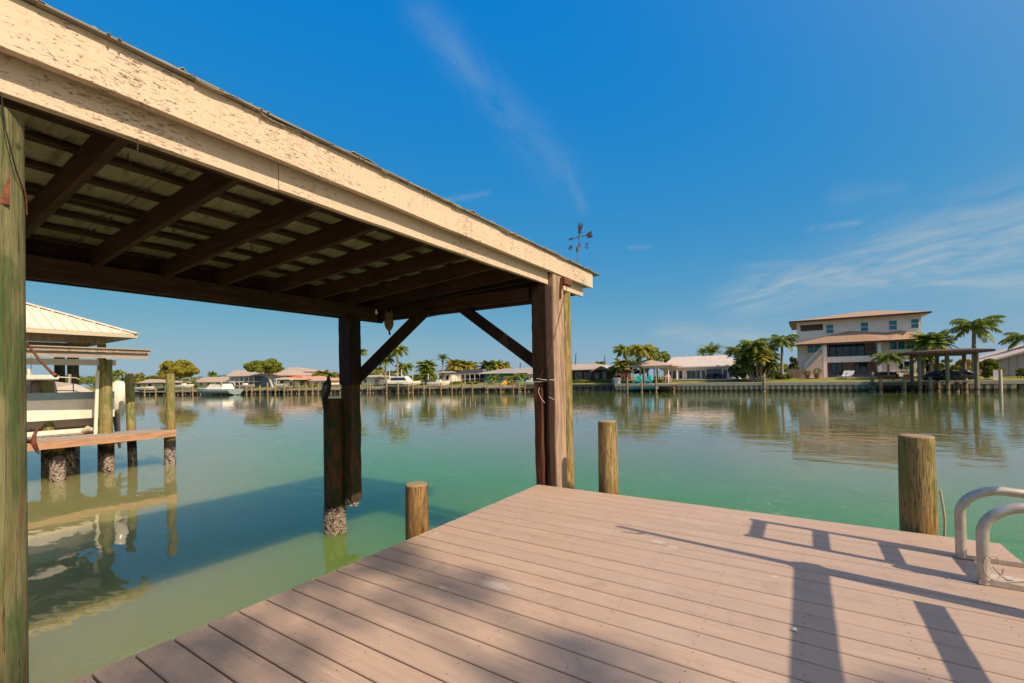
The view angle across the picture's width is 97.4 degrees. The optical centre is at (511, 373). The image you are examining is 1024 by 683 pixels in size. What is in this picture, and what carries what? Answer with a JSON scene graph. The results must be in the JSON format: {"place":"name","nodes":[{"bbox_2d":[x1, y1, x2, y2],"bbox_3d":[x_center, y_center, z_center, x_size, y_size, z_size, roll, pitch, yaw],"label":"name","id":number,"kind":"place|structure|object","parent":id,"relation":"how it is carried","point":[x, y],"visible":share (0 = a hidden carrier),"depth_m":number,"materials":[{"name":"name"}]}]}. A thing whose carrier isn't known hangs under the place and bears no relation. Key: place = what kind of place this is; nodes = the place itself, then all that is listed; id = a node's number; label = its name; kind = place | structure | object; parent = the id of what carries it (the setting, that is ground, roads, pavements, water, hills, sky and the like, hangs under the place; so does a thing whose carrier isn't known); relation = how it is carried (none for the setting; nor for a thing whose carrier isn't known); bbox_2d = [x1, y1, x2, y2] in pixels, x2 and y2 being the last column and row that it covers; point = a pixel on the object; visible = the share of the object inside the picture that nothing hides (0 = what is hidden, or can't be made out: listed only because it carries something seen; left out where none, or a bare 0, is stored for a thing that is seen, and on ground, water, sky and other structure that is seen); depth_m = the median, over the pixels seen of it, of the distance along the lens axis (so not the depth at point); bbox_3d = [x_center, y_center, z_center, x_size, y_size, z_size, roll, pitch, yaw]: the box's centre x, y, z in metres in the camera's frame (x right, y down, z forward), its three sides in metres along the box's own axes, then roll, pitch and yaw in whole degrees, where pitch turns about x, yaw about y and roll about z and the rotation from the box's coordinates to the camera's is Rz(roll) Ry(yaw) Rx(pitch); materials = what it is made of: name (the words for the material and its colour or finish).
{"place":"outdoors","nodes":[
{"label":"outdoors","id":0,"kind":"place"},
{"bbox_2d":[26,0,1023,386],"label":"sky","id":1,"kind":"structure","parent":0,"point":[736,170],"materials":[{"name":"blue"}]},
{"bbox_2d":[27,391,1023,682],"bbox_3d":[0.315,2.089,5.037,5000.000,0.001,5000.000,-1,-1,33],"label":"water","id":2,"kind":"structure","parent":0,"point":[221,517],"depth_m":9.21,"materials":[{"name":"liquid"}]},
{"bbox_2d":[41,381,54,474],"bbox_3d":[-10.916,2.339,10.575,0.237,4.335,0.242,-1,-1,33],"label":"mooring piling","id":3,"kind":"object","parent":2,"relation":"in","point":[47,386],"visible":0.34,"depth_m":10.50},
{"bbox_2d":[27,375,58,379],"bbox_3d":[-11.365,0.087,10.126,0.530,0.120,1.560,-1,-1,33],"label":"beam cap","id":4,"kind":"object","parent":3,"relation":"on","point":[40,377],"visible":0.33,"depth_m":10.39,"materials":[{"name":"white paint"}]},
{"bbox_2d":[26,302,152,470],"bbox_3d":[-12.867,1.276,9.837,5.600,6.518,6.790,-1,-1,33],"label":"neighbor boathouse","id":5,"kind":"object","parent":2,"relation":"in","point":[46,328],"visible":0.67,"depth_m":10.88,"materials":[{"name":"beige metal"}]},
{"bbox_2d":[27,377,126,447],"bbox_3d":[-12.789,0.972,9.306,2.328,2.146,7.839,-1,-1,33],"label":"motor boat","id":6,"kind":"object","parent":5,"relation":"in","point":[63,406],"visible":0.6,"depth_m":10.79,"materials":[{"name":"beige"}]},
{"bbox_2d":[27,428,176,481],"bbox_3d":[-12.196,2.957,8.070,2.490,3.093,9.770,-1,-1,33],"label":"neighbor dock","id":7,"kind":"object","parent":2,"relation":"in","point":[61,447],"visible":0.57,"depth_m":10.44,"materials":[{"name":"brown wood"}]},
{"bbox_2d":[27,428,82,436],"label":"lift beam","id":8,"kind":"structure","parent":7,"relation":"on","point":[55,432],"depth_m":10.37,"materials":[{"name":"metal"}]},
{"bbox_2d":[93,370,99,433],"bbox_3d":[-9.979,0.718,10.800,0.169,1.617,0.074,-1,-1,11],"label":"guide pole","id":9,"kind":"object","parent":7,"relation":"on","point":[96,405],"visible":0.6,"depth_m":10.77,"materials":[{"name":"beige plastic"}]},
{"bbox_2d":[125,373,137,465],"bbox_3d":[-9.774,2.234,11.581,0.526,4.526,0.202,-1,-1,33],"label":"mooring piling","id":10,"kind":"object","parent":2,"relation":"in","point":[130,417],"visible":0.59,"depth_m":11.58,"materials":[{"name":"wood"}]},
{"bbox_2d":[137,379,189,394],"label":"boathouse","id":11,"kind":"object","parent":2,"relation":"in","point":[155,381],"visible":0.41,"depth_m":100.80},
{"bbox_2d":[135,384,159,390],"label":"motor boat","id":12,"kind":"object","parent":11,"relation":"in","point":[149,388],"visible":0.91,"depth_m":100.08,"materials":[{"name":"white plastic"}]},
{"bbox_2d":[166,374,175,437],"bbox_3d":[-8.742,2.234,11.525,0.209,4.486,0.211,-1,-1,33],"label":"mooring piling","id":13,"kind":"object","parent":2,"relation":"in","point":[170,405],"visible":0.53,"depth_m":11.47,"materials":[{"name":"wood"}]},
{"bbox_2d":[142,391,200,394],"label":"dock","id":14,"kind":"object","parent":2,"relation":"in","point":[165,391],"visible":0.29,"depth_m":97.21,"materials":[{"name":"brown wood"}]},
{"bbox_2d":[175,382,193,388],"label":"motor boat","id":15,"kind":"object","parent":14,"relation":"on","point":[184,385],"visible":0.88,"depth_m":96.11,"materials":[{"name":"white plastic"}]},
{"bbox_2d":[196,381,242,394],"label":"cabin boat","id":16,"kind":"object","parent":2,"relation":"on","point":[219,389],"visible":1,"depth_m":84.29,"materials":[{"name":"grey"}]},
{"bbox_2d":[240,389,297,393],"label":"dock","id":17,"kind":"object","parent":2,"relation":"in","point":[263,390],"visible":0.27,"depth_m":88.25,"materials":[{"name":"brown wood"}]},
{"bbox_2d":[274,377,308,393],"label":"boathouse","id":18,"kind":"object","parent":2,"relation":"in","point":[283,379],"visible":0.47,"depth_m":88.37,"materials":[{"name":"beige"}]},
{"bbox_2d":[0,0,600,682],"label":"boat shelter","id":19,"kind":"object","parent":2,"relation":"in","point":[126,168],"visible":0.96,"depth_m":3.15,"materials":[{"name":"beige paint"}]},
{"bbox_2d":[384,310,393,334],"bbox_3d":[-1.710,-0.719,6.251,0.129,0.356,0.132,-1,-1,33],"label":"owl decoy","id":20,"kind":"object","parent":19,"relation":"on","point":[388,322],"visible":1,"depth_m":6.21,"materials":[{"name":"brown plastic"}]},
{"bbox_2d":[568,221,592,266],"bbox_3d":[0.861,-1.636,5.693,0.250,0.613,0.236,-2,-1,39],"label":"weathervane","id":21,"kind":"object","parent":19,"relation":"on","point":[589,235],"visible":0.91,"depth_m":5.70,"materials":[{"name":"black metal"}]},
{"bbox_2d":[323,398,346,535],"bbox_3d":[-2.403,2.317,6.111,0.298,3.967,0.298,-1,-1,33],"label":"mooring piling","id":22,"kind":"object","parent":2,"relation":"in","point":[334,517],"visible":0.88,"depth_m":6.01,"materials":[{"name":"wood"}]},
{"bbox_2d":[321,373,332,410],"bbox_3d":[-2.458,0.245,5.972,0.153,0.504,0.122,-1,-1,33],"label":"perched bird","id":23,"kind":"object","parent":22,"relation":"on","point":[326,389],"visible":1,"depth_m":5.95},
{"bbox_2d":[387,387,428,392],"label":"dock","id":24,"kind":"object","parent":2,"relation":"in","point":[394,389],"visible":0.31,"depth_m":78.10,"materials":[{"name":"brown wood"}]},
{"bbox_2d":[383,374,420,387],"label":"cabin boat","id":25,"kind":"object","parent":24,"relation":"on","point":[404,381],"visible":0.91,"depth_m":77.83,"materials":[{"name":"white plastic"}]},
{"bbox_2d":[405,481,428,539],"bbox_3d":[-0.745,2.564,3.627,0.192,3.357,0.198,-1,-1,33],"label":"mooring piling","id":26,"kind":"object","parent":2,"relation":"in","point":[416,508],"visible":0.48,"depth_m":3.57,"materials":[{"name":"wood"}]},
{"bbox_2d":[422,386,491,392],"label":"dock","id":27,"kind":"object","parent":2,"relation":"in","point":[465,387],"visible":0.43,"depth_m":74.77,"materials":[{"name":"brown wood"}]},
{"bbox_2d":[427,377,449,386],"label":"motor boat","id":28,"kind":"object","parent":27,"relation":"on","point":[437,383],"visible":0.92,"depth_m":75.93,"materials":[{"name":"white plastic"}]},
{"bbox_2d":[485,380,526,391],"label":"dock","id":29,"kind":"object","parent":2,"relation":"in","point":[508,387],"visible":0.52,"depth_m":71.10,"materials":[{"name":"brown wood"}]},
{"bbox_2d":[69,485,1023,682],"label":"dock","id":30,"kind":"object","parent":2,"relation":"in","point":[542,584],"visible":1,"depth_m":2.29,"materials":[{"name":"wood"}]},
{"bbox_2d":[954,487,1023,590],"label":"swim ladder","id":31,"kind":"object","parent":30,"relation":"attached to","point":[988,520],"visible":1,"depth_m":2.52,"materials":[{"name":"metal"}]},
{"bbox_2d":[982,554,1023,581],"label":"rope","id":32,"kind":"object","parent":31,"relation":"attached to","point":[984,560],"visible":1,"depth_m":2.47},
{"bbox_2d":[598,420,617,494],"bbox_3d":[1.075,2.367,4.930,0.226,3.712,0.216,-1,-1,33],"label":"mooring piling","id":33,"kind":"object","parent":2,"relation":"in","point":[607,459],"visible":0.41,"depth_m":4.86,"materials":[{"name":"wood"}]},
{"bbox_2d":[628,384,674,391],"bbox_3d":[18.687,2.416,59.628,6.203,2.160,2.980,-1,-1,33],"label":"dock","id":34,"kind":"object","parent":2,"relation":"in","point":[653,384],"visible":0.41,"depth_m":58.19,"materials":[{"name":"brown wood"}]},
{"bbox_2d":[869,382,933,391],"bbox_3d":[39.287,1.911,45.521,4.624,2.100,3.180,-1,-1,33],"label":"dock","id":35,"kind":"object","parent":2,"relation":"in","point":[897,384],"visible":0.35,"depth_m":44.89,"materials":[{"name":"brown wood"}]},
{"bbox_2d":[898,434,938,535],"bbox_3d":[3.131,2.318,3.424,0.236,3.702,0.227,-1,-1,33],"label":"mooring piling","id":36,"kind":"object","parent":2,"relation":"in","point":[917,491],"visible":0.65,"depth_m":3.36,"materials":[{"name":"wood"}]},
{"bbox_2d":[939,490,945,536],"bbox_3d":[3.217,1.066,3.357,0.036,0.401,0.016,-1,-1,33],"label":"rope","id":37,"kind":"object","parent":36,"relation":"hanging from","point":[944,515],"visible":0.77,"depth_m":3.35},
{"bbox_2d":[897,348,995,392],"bbox_3d":[41.572,0.746,43.405,5.887,6.298,5.600,-1,-1,33],"label":"boathouse","id":38,"kind":"object","parent":2,"relation":"in","point":[947,353],"visible":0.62,"depth_m":42.13,"materials":[{"name":"wood"}]},
{"bbox_2d":[955,379,959,391],"bbox_3d":[42.155,1.595,42.561,0.354,2.559,0.350,-1,-1,33],"label":"mooring piling","id":39,"kind":"object","parent":2,"relation":"in","point":[957,386],"visible":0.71,"depth_m":42.43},
{"bbox_2d":[932,380,970,381],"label":"lift platform","id":40,"kind":"structure","parent":39,"relation":"on","point":[952,381],"depth_m":42.22,"materials":[{"name":"brown wood"}]},
{"bbox_2d":[922,369,951,380],"bbox_3d":[41.379,0.076,43.297,2.821,1.083,1.045,-1,-1,24],"label":"jet ski","id":41,"kind":"object","parent":40,"relation":"on","point":[936,375],"visible":0.61,"depth_m":43.28,"materials":[{"name":"black plastic"}]},
{"bbox_2d":[942,369,973,379],"bbox_3d":[42.430,0.066,42.620,2.732,1.049,1.012,-1,-1,24],"label":"jet ski","id":42,"kind":"object","parent":40,"relation":"on","point":[955,375],"visible":0.77,"depth_m":42.37,"materials":[{"name":"black plastic"}]},
{"bbox_2d":[84,375,1023,392],"bbox_3d":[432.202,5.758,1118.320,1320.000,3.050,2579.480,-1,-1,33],"label":"ground","id":43,"kind":"structure","parent":0,"point":[747,380],"depth_m":61.95,"materials":[{"name":"green plant"}]},
{"bbox_2d":[156,359,199,384],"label":"broadleaf tree","id":44,"kind":"object","parent":43,"relation":"on","point":[180,369],"visible":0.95,"depth_m":106.64,"materials":[{"name":"green plant"}]},
{"bbox_2d":[191,377,228,386],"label":"long tan house","id":45,"kind":"structure","parent":43,"relation":"on","point":[204,382],"depth_m":111.28,"materials":[{"name":"white paint"}]},
{"bbox_2d":[135,388,337,394],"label":"seawall","id":46,"kind":"object","parent":43,"relation":"on","point":[293,391],"visible":0.02,"depth_m":92.64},
{"bbox_2d":[243,358,284,386],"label":"broadleaf tree","id":47,"kind":"object","parent":43,"relation":"on","point":[270,366],"visible":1,"depth_m":95.59,"materials":[{"name":"green plant"}]},
{"bbox_2d":[226,370,303,386],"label":"blue grey house","id":48,"kind":"structure","parent":43,"relation":"on","point":[237,377],"depth_m":102.83,"materials":[{"name":"blue"}]},
{"bbox_2d":[280,369,311,374],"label":"tan gable house","id":49,"kind":"structure","parent":43,"relation":"on","point":[292,372],"depth_m":112.16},
{"bbox_2d":[284,375,309,385],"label":"red roof house","id":50,"kind":"structure","parent":43,"relation":"on","point":[295,383],"depth_m":102.25,"materials":[{"name":"white paint"}]},
{"bbox_2d":[287,367,331,373],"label":"house","id":51,"kind":"structure","parent":43,"relation":"on","point":[306,370],"depth_m":118.56,"materials":[{"name":"white paint"}]},
{"bbox_2d":[302,376,338,384],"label":"salmon house","id":52,"kind":"structure","parent":43,"relation":"on","point":[319,380],"depth_m":99.45,"materials":[{"name":"pink paint"}]},
{"bbox_2d":[362,375,395,384],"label":"white house","id":53,"kind":"structure","parent":43,"relation":"on","point":[370,378],"depth_m":91.97,"materials":[{"name":"paint"}]},
{"bbox_2d":[379,355,394,381],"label":"palm tree","id":54,"kind":"object","parent":43,"relation":"on","point":[385,362],"visible":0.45,"depth_m":85.34,"materials":[{"name":"green plant"}]},
{"bbox_2d":[388,345,408,376],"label":"palm tree","id":55,"kind":"object","parent":43,"relation":"on","point":[398,350],"visible":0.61,"depth_m":84.75,"materials":[{"name":"green plant"}]},
{"bbox_2d":[394,362,413,375],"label":"palm tree","id":56,"kind":"object","parent":43,"relation":"on","point":[404,367],"visible":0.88,"depth_m":87.43,"materials":[{"name":"green plant"}]},
{"bbox_2d":[414,359,438,384],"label":"palm tree","id":57,"kind":"object","parent":43,"relation":"on","point":[426,364],"visible":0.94,"depth_m":84.58,"materials":[{"name":"green plant"}]},
{"bbox_2d":[419,368,435,384],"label":"palm tree","id":58,"kind":"object","parent":43,"relation":"on","point":[425,373],"visible":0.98,"depth_m":83.48,"materials":[{"name":"green plant"}]},
{"bbox_2d":[360,385,515,392],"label":"seawall","id":59,"kind":"object","parent":43,"relation":"on","point":[444,390],"visible":0.07,"depth_m":78.24,"materials":[{"name":"concrete"}]},
{"bbox_2d":[436,353,449,380],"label":"palm tree","id":60,"kind":"object","parent":43,"relation":"on","point":[443,357],"visible":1,"depth_m":91.62,"materials":[{"name":"green plant"}]},
{"bbox_2d":[434,370,462,381],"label":"beige house","id":61,"kind":"structure","parent":43,"relation":"on","point":[447,373],"depth_m":91.92,"materials":[{"name":"beige paint"}]},
{"bbox_2d":[444,359,466,370],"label":"palm tree","id":62,"kind":"object","parent":43,"relation":"on","point":[454,365],"visible":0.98,"depth_m":93.08,"materials":[{"name":"plant"}]},
{"bbox_2d":[450,369,485,382],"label":"house","id":63,"kind":"structure","parent":43,"relation":"on","point":[471,375],"depth_m":89.66,"materials":[{"name":"beige"}]},
{"bbox_2d":[477,360,495,371],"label":"palm tree","id":64,"kind":"object","parent":43,"relation":"on","point":[486,366],"visible":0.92,"depth_m":96.17,"materials":[{"name":"green plant"}]},
{"bbox_2d":[47,363,941,387],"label":"distant trees","id":65,"kind":"object","parent":43,"relation":"on","point":[89,380],"visible":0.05,"depth_m":186.83,"materials":[{"name":"green plant"}]},
{"bbox_2d":[478,368,528,382],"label":"teal house","id":66,"kind":"structure","parent":43,"relation":"on","point":[507,372],"depth_m":83.59,"materials":[{"name":"paint"}]},
{"bbox_2d":[515,368,541,381],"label":"grey roof house","id":67,"kind":"structure","parent":43,"relation":"on","point":[529,376],"depth_m":85.06,"materials":[{"name":"white paint"}]},
{"bbox_2d":[516,384,614,390],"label":"seawall","id":68,"kind":"object","parent":43,"relation":"on","point":[606,387],"visible":0.15,"depth_m":68.28,"materials":[{"name":"concrete"}]},
{"bbox_2d":[572,364,630,381],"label":"brown house","id":69,"kind":"structure","parent":43,"relation":"on","point":[592,372],"depth_m":76.20,"materials":[{"name":"paint"}]},
{"bbox_2d":[610,358,633,382],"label":"palm tree","id":70,"kind":"object","parent":43,"relation":"on","point":[620,365],"visible":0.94,"depth_m":67.54,"materials":[{"name":"green plant"}]},
{"bbox_2d":[612,344,635,381],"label":"palm tree","id":71,"kind":"object","parent":43,"relation":"on","point":[619,349],"visible":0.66,"depth_m":69.62,"materials":[{"name":"green plant"}]},
{"bbox_2d":[627,344,655,382],"bbox_3d":[18.385,-1.380,63.617,3.883,5.812,3.962,-1,-1,3],"label":"palm tree","id":72,"kind":"object","parent":43,"relation":"on","point":[639,351],"visible":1,"depth_m":63.01,"materials":[{"name":"plant"}]},
{"bbox_2d":[634,347,659,376],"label":"palm tree","id":73,"kind":"object","parent":43,"relation":"on","point":[655,354],"visible":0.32,"depth_m":66.37,"materials":[{"name":"green plant"}]},
{"bbox_2d":[627,360,682,382],"bbox_3d":[20.779,-0.415,65.248,6.306,3.268,6.400,-1,-1,33],"label":"gazebo","id":74,"kind":"object","parent":43,"relation":"on","point":[652,364],"visible":0.76,"depth_m":63.70,"materials":[{"name":"beige"}]},
{"bbox_2d":[646,351,669,379],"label":"palm tree","id":75,"kind":"object","parent":43,"relation":"on","point":[662,354],"visible":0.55,"depth_m":68.48,"materials":[{"name":"green plant"}]},
{"bbox_2d":[662,355,744,379],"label":"canal house","id":76,"kind":"structure","parent":43,"relation":"on","point":[697,367],"depth_m":66.73,"materials":[{"name":"white paint"}]},
{"bbox_2d":[696,342,723,355],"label":"palm tree","id":77,"kind":"object","parent":43,"relation":"on","point":[712,349],"visible":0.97,"depth_m":76.70,"materials":[{"name":"green plant"}]},
{"bbox_2d":[724,345,744,378],"bbox_3d":[30.791,-1.559,61.609,3.270,5.012,3.392,-1,-1,33],"label":"palm tree","id":78,"kind":"object","parent":43,"relation":"on","point":[730,350],"visible":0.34,"depth_m":61.38,"materials":[{"name":"green plant"}]},
{"bbox_2d":[733,338,780,381],"bbox_3d":[31.304,-1.743,57.620,5.606,5.712,6.182,-1,-1,33],"label":"palm clump","id":79,"kind":"object","parent":43,"relation":"on","point":[759,351],"visible":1,"depth_m":56.69,"materials":[{"name":"green plant"}]},
{"bbox_2d":[737,354,777,379],"bbox_3d":[32.625,-1.458,59.813,4.843,4.563,2.850,-1,-1,33],"label":"shrub","id":80,"kind":"object","parent":43,"relation":"on","point":[755,375],"visible":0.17,"depth_m":59.20,"materials":[{"name":"green plant"}]},
{"bbox_2d":[768,334,799,379],"bbox_3d":[34.716,-2.184,57.633,3.908,6.168,3.966,-1,-1,33],"label":"palm tree","id":81,"kind":"object","parent":43,"relation":"on","point":[787,341],"visible":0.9,"depth_m":57.36,"materials":[{"name":"green plant"}]},
{"bbox_2d":[774,373,794,379],"bbox_3d":[35.032,0.316,58.221,2.247,0.892,2.181,-1,-1,-4],"label":"shrub","id":82,"kind":"object","parent":43,"relation":"on","point":[784,376],"visible":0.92,"depth_m":57.60,"materials":[{"name":"green plant"}]},
{"bbox_2d":[663,376,916,380],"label":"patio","id":83,"kind":"structure","parent":43,"relation":"on","point":[741,379],"depth_m":60.32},
{"bbox_2d":[852,370,877,376],"bbox_3d":[43.800,-0.067,55.780,2.560,0.750,0.860,-1,-1,33],"label":"patio sofa","id":84,"kind":"object","parent":83,"relation":"on","point":[863,373],"visible":0.71,"depth_m":55.81,"materials":[{"name":"grey fabric"}]},
{"bbox_2d":[788,356,799,368],"bbox_3d":[37.414,-0.858,59.617,1.375,3.058,1.367,-1,-1,33],"label":"shrub","id":85,"kind":"object","parent":43,"relation":"on","point":[794,362],"visible":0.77,"depth_m":59.62,"materials":[{"name":"green plant"}]},
{"bbox_2d":[787,369,804,378],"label":"garden wall","id":86,"kind":"structure","parent":43,"relation":"on","point":[798,373],"depth_m":58.76,"materials":[{"name":"stone"}]},
{"bbox_2d":[615,380,1016,390],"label":"seawall","id":87,"kind":"object","parent":43,"relation":"on","point":[993,385],"visible":0.3,"depth_m":51.12,"materials":[{"name":"concrete"}]},
{"bbox_2d":[789,310,931,377],"bbox_3d":[46.862,-3.978,61.970,14.413,9.113,13.350,-1,-1,33],"label":"villa","id":88,"kind":"object","parent":43,"relation":"on","point":[840,344],"visible":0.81,"depth_m":58.03,"materials":[{"name":"beige paint"}]},
{"bbox_2d":[807,345,820,352],"bbox_3d":[40.393,-3.448,60.131,1.575,1.232,0.150,-1,-1,33],"label":"window","id":89,"kind":"structure","parent":88,"relation":"in","point":[810,349],"depth_m":60.18,"materials":[{"name":"teal"}]},
{"bbox_2d":[831,363,842,375],"bbox_3d":[43.897,-0.587,60.732,1.312,1.848,0.150,-1,-1,33],"label":"sliding door","id":90,"kind":"structure","parent":88,"relation":"in","point":[838,367],"depth_m":60.71,"materials":[{"name":"brown"}]},
{"bbox_2d":[829,343,864,356],"bbox_3d":[44.778,-3.278,60.161,3.834,1.917,0.150,-1,-1,33],"label":"window","id":91,"kind":"structure","parent":88,"relation":"in","point":[834,350],"depth_m":60.15,"materials":[{"name":"brown"}]},
{"bbox_2d":[854,363,866,376],"bbox_3d":[46.057,-0.574,59.339,1.325,1.809,0.150,-1,-1,33],"label":"sliding door","id":92,"kind":"structure","parent":88,"relation":"in","point":[858,366],"depth_m":59.36,"materials":[{"name":"brown"}]},
{"bbox_2d":[860,322,868,331],"bbox_3d":[44.873,-5.992,57.242,0.827,1.220,0.150,-1,-1,33],"label":"window","id":93,"kind":"structure","parent":88,"relation":"in","point":[864,326],"depth_m":57.29,"materials":[{"name":"blue"}]},
{"bbox_2d":[888,320,897,329],"bbox_3d":[47.218,-6.052,55.731,0.851,1.230,0.150,-1,-1,33],"label":"window","id":94,"kind":"structure","parent":88,"relation":"in","point":[892,324],"depth_m":55.75,"materials":[{"name":"blue"}]},
{"bbox_2d":[889,341,914,349],"bbox_3d":[47.898,-3.682,55.295,2.401,1.379,0.150,-1,-1,33],"label":"window","id":95,"kind":"structure","parent":88,"relation":"in","point":[892,345],"depth_m":55.43,"materials":[{"name":"teal"}]},
{"bbox_2d":[869,352,905,378],"bbox_3d":[42.689,-0.838,50.925,3.065,3.239,3.103,-1,-1,-6],"label":"palm tree","id":96,"kind":"object","parent":43,"relation":"on","point":[881,358],"visible":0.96,"depth_m":50.52,"materials":[{"name":"green plant"}]},
{"bbox_2d":[878,372,898,378],"bbox_3d":[42.427,0.127,50.717,1.760,0.750,0.860,-1,-1,33],"label":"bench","id":97,"kind":"object","parent":43,"relation":"on","point":[883,375],"visible":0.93,"depth_m":50.76,"materials":[{"name":"brown"}]},
{"bbox_2d":[908,357,934,375],"bbox_3d":[45.142,-0.949,49.316,2.693,3.337,2.525,-1,-1,33],"label":"palm tree","id":98,"kind":"object","parent":43,"relation":"on","point":[931,359],"visible":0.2,"depth_m":49.17,"materials":[{"name":"green plant"}]},
{"bbox_2d":[904,329,958,372],"bbox_3d":[46.745,-2.159,50.098,4.634,5.510,4.449,-1,-1,33],"label":"palm tree","id":99,"kind":"object","parent":43,"relation":"on","point":[931,341],"visible":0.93,"depth_m":49.43,"materials":[{"name":"green plant"}]},
{"bbox_2d":[932,359,971,370],"bbox_3d":[46.381,-0.505,47.309,3.071,2.289,2.051,-1,-1,33],"label":"shrub","id":100,"kind":"object","parent":43,"relation":"on","point":[957,366],"visible":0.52,"depth_m":46.82,"materials":[{"name":"green plant"}]},
{"bbox_2d":[947,315,1006,371],"bbox_3d":[50.442,-2.915,48.825,4.547,6.720,4.469,-1,-1,33],"label":"palm tree","id":101,"kind":"object","parent":43,"relation":"on","point":[975,328],"visible":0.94,"depth_m":48.31,"materials":[{"name":"green plant"}]},
{"bbox_2d":[952,344,1023,376],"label":"house","id":102,"kind":"structure","parent":43,"relation":"on","point":[1010,360],"depth_m":47.66,"materials":[{"name":"white"}]},
{"bbox_2d":[979,358,1004,379],"bbox_3d":[47.869,-0.461,44.961,2.185,2.232,1.995,-1,-1,-19],"label":"shrub","id":103,"kind":"object","parent":43,"relation":"on","point":[988,366],"visible":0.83,"depth_m":44.66,"materials":[{"name":"green plant"}]},
{"bbox_2d":[997,332,1023,350],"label":"palm tree","id":104,"kind":"object","parent":43,"relation":"on","point":[1012,337],"visible":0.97,"depth_m":51.35,"materials":[{"name":"green plant"}]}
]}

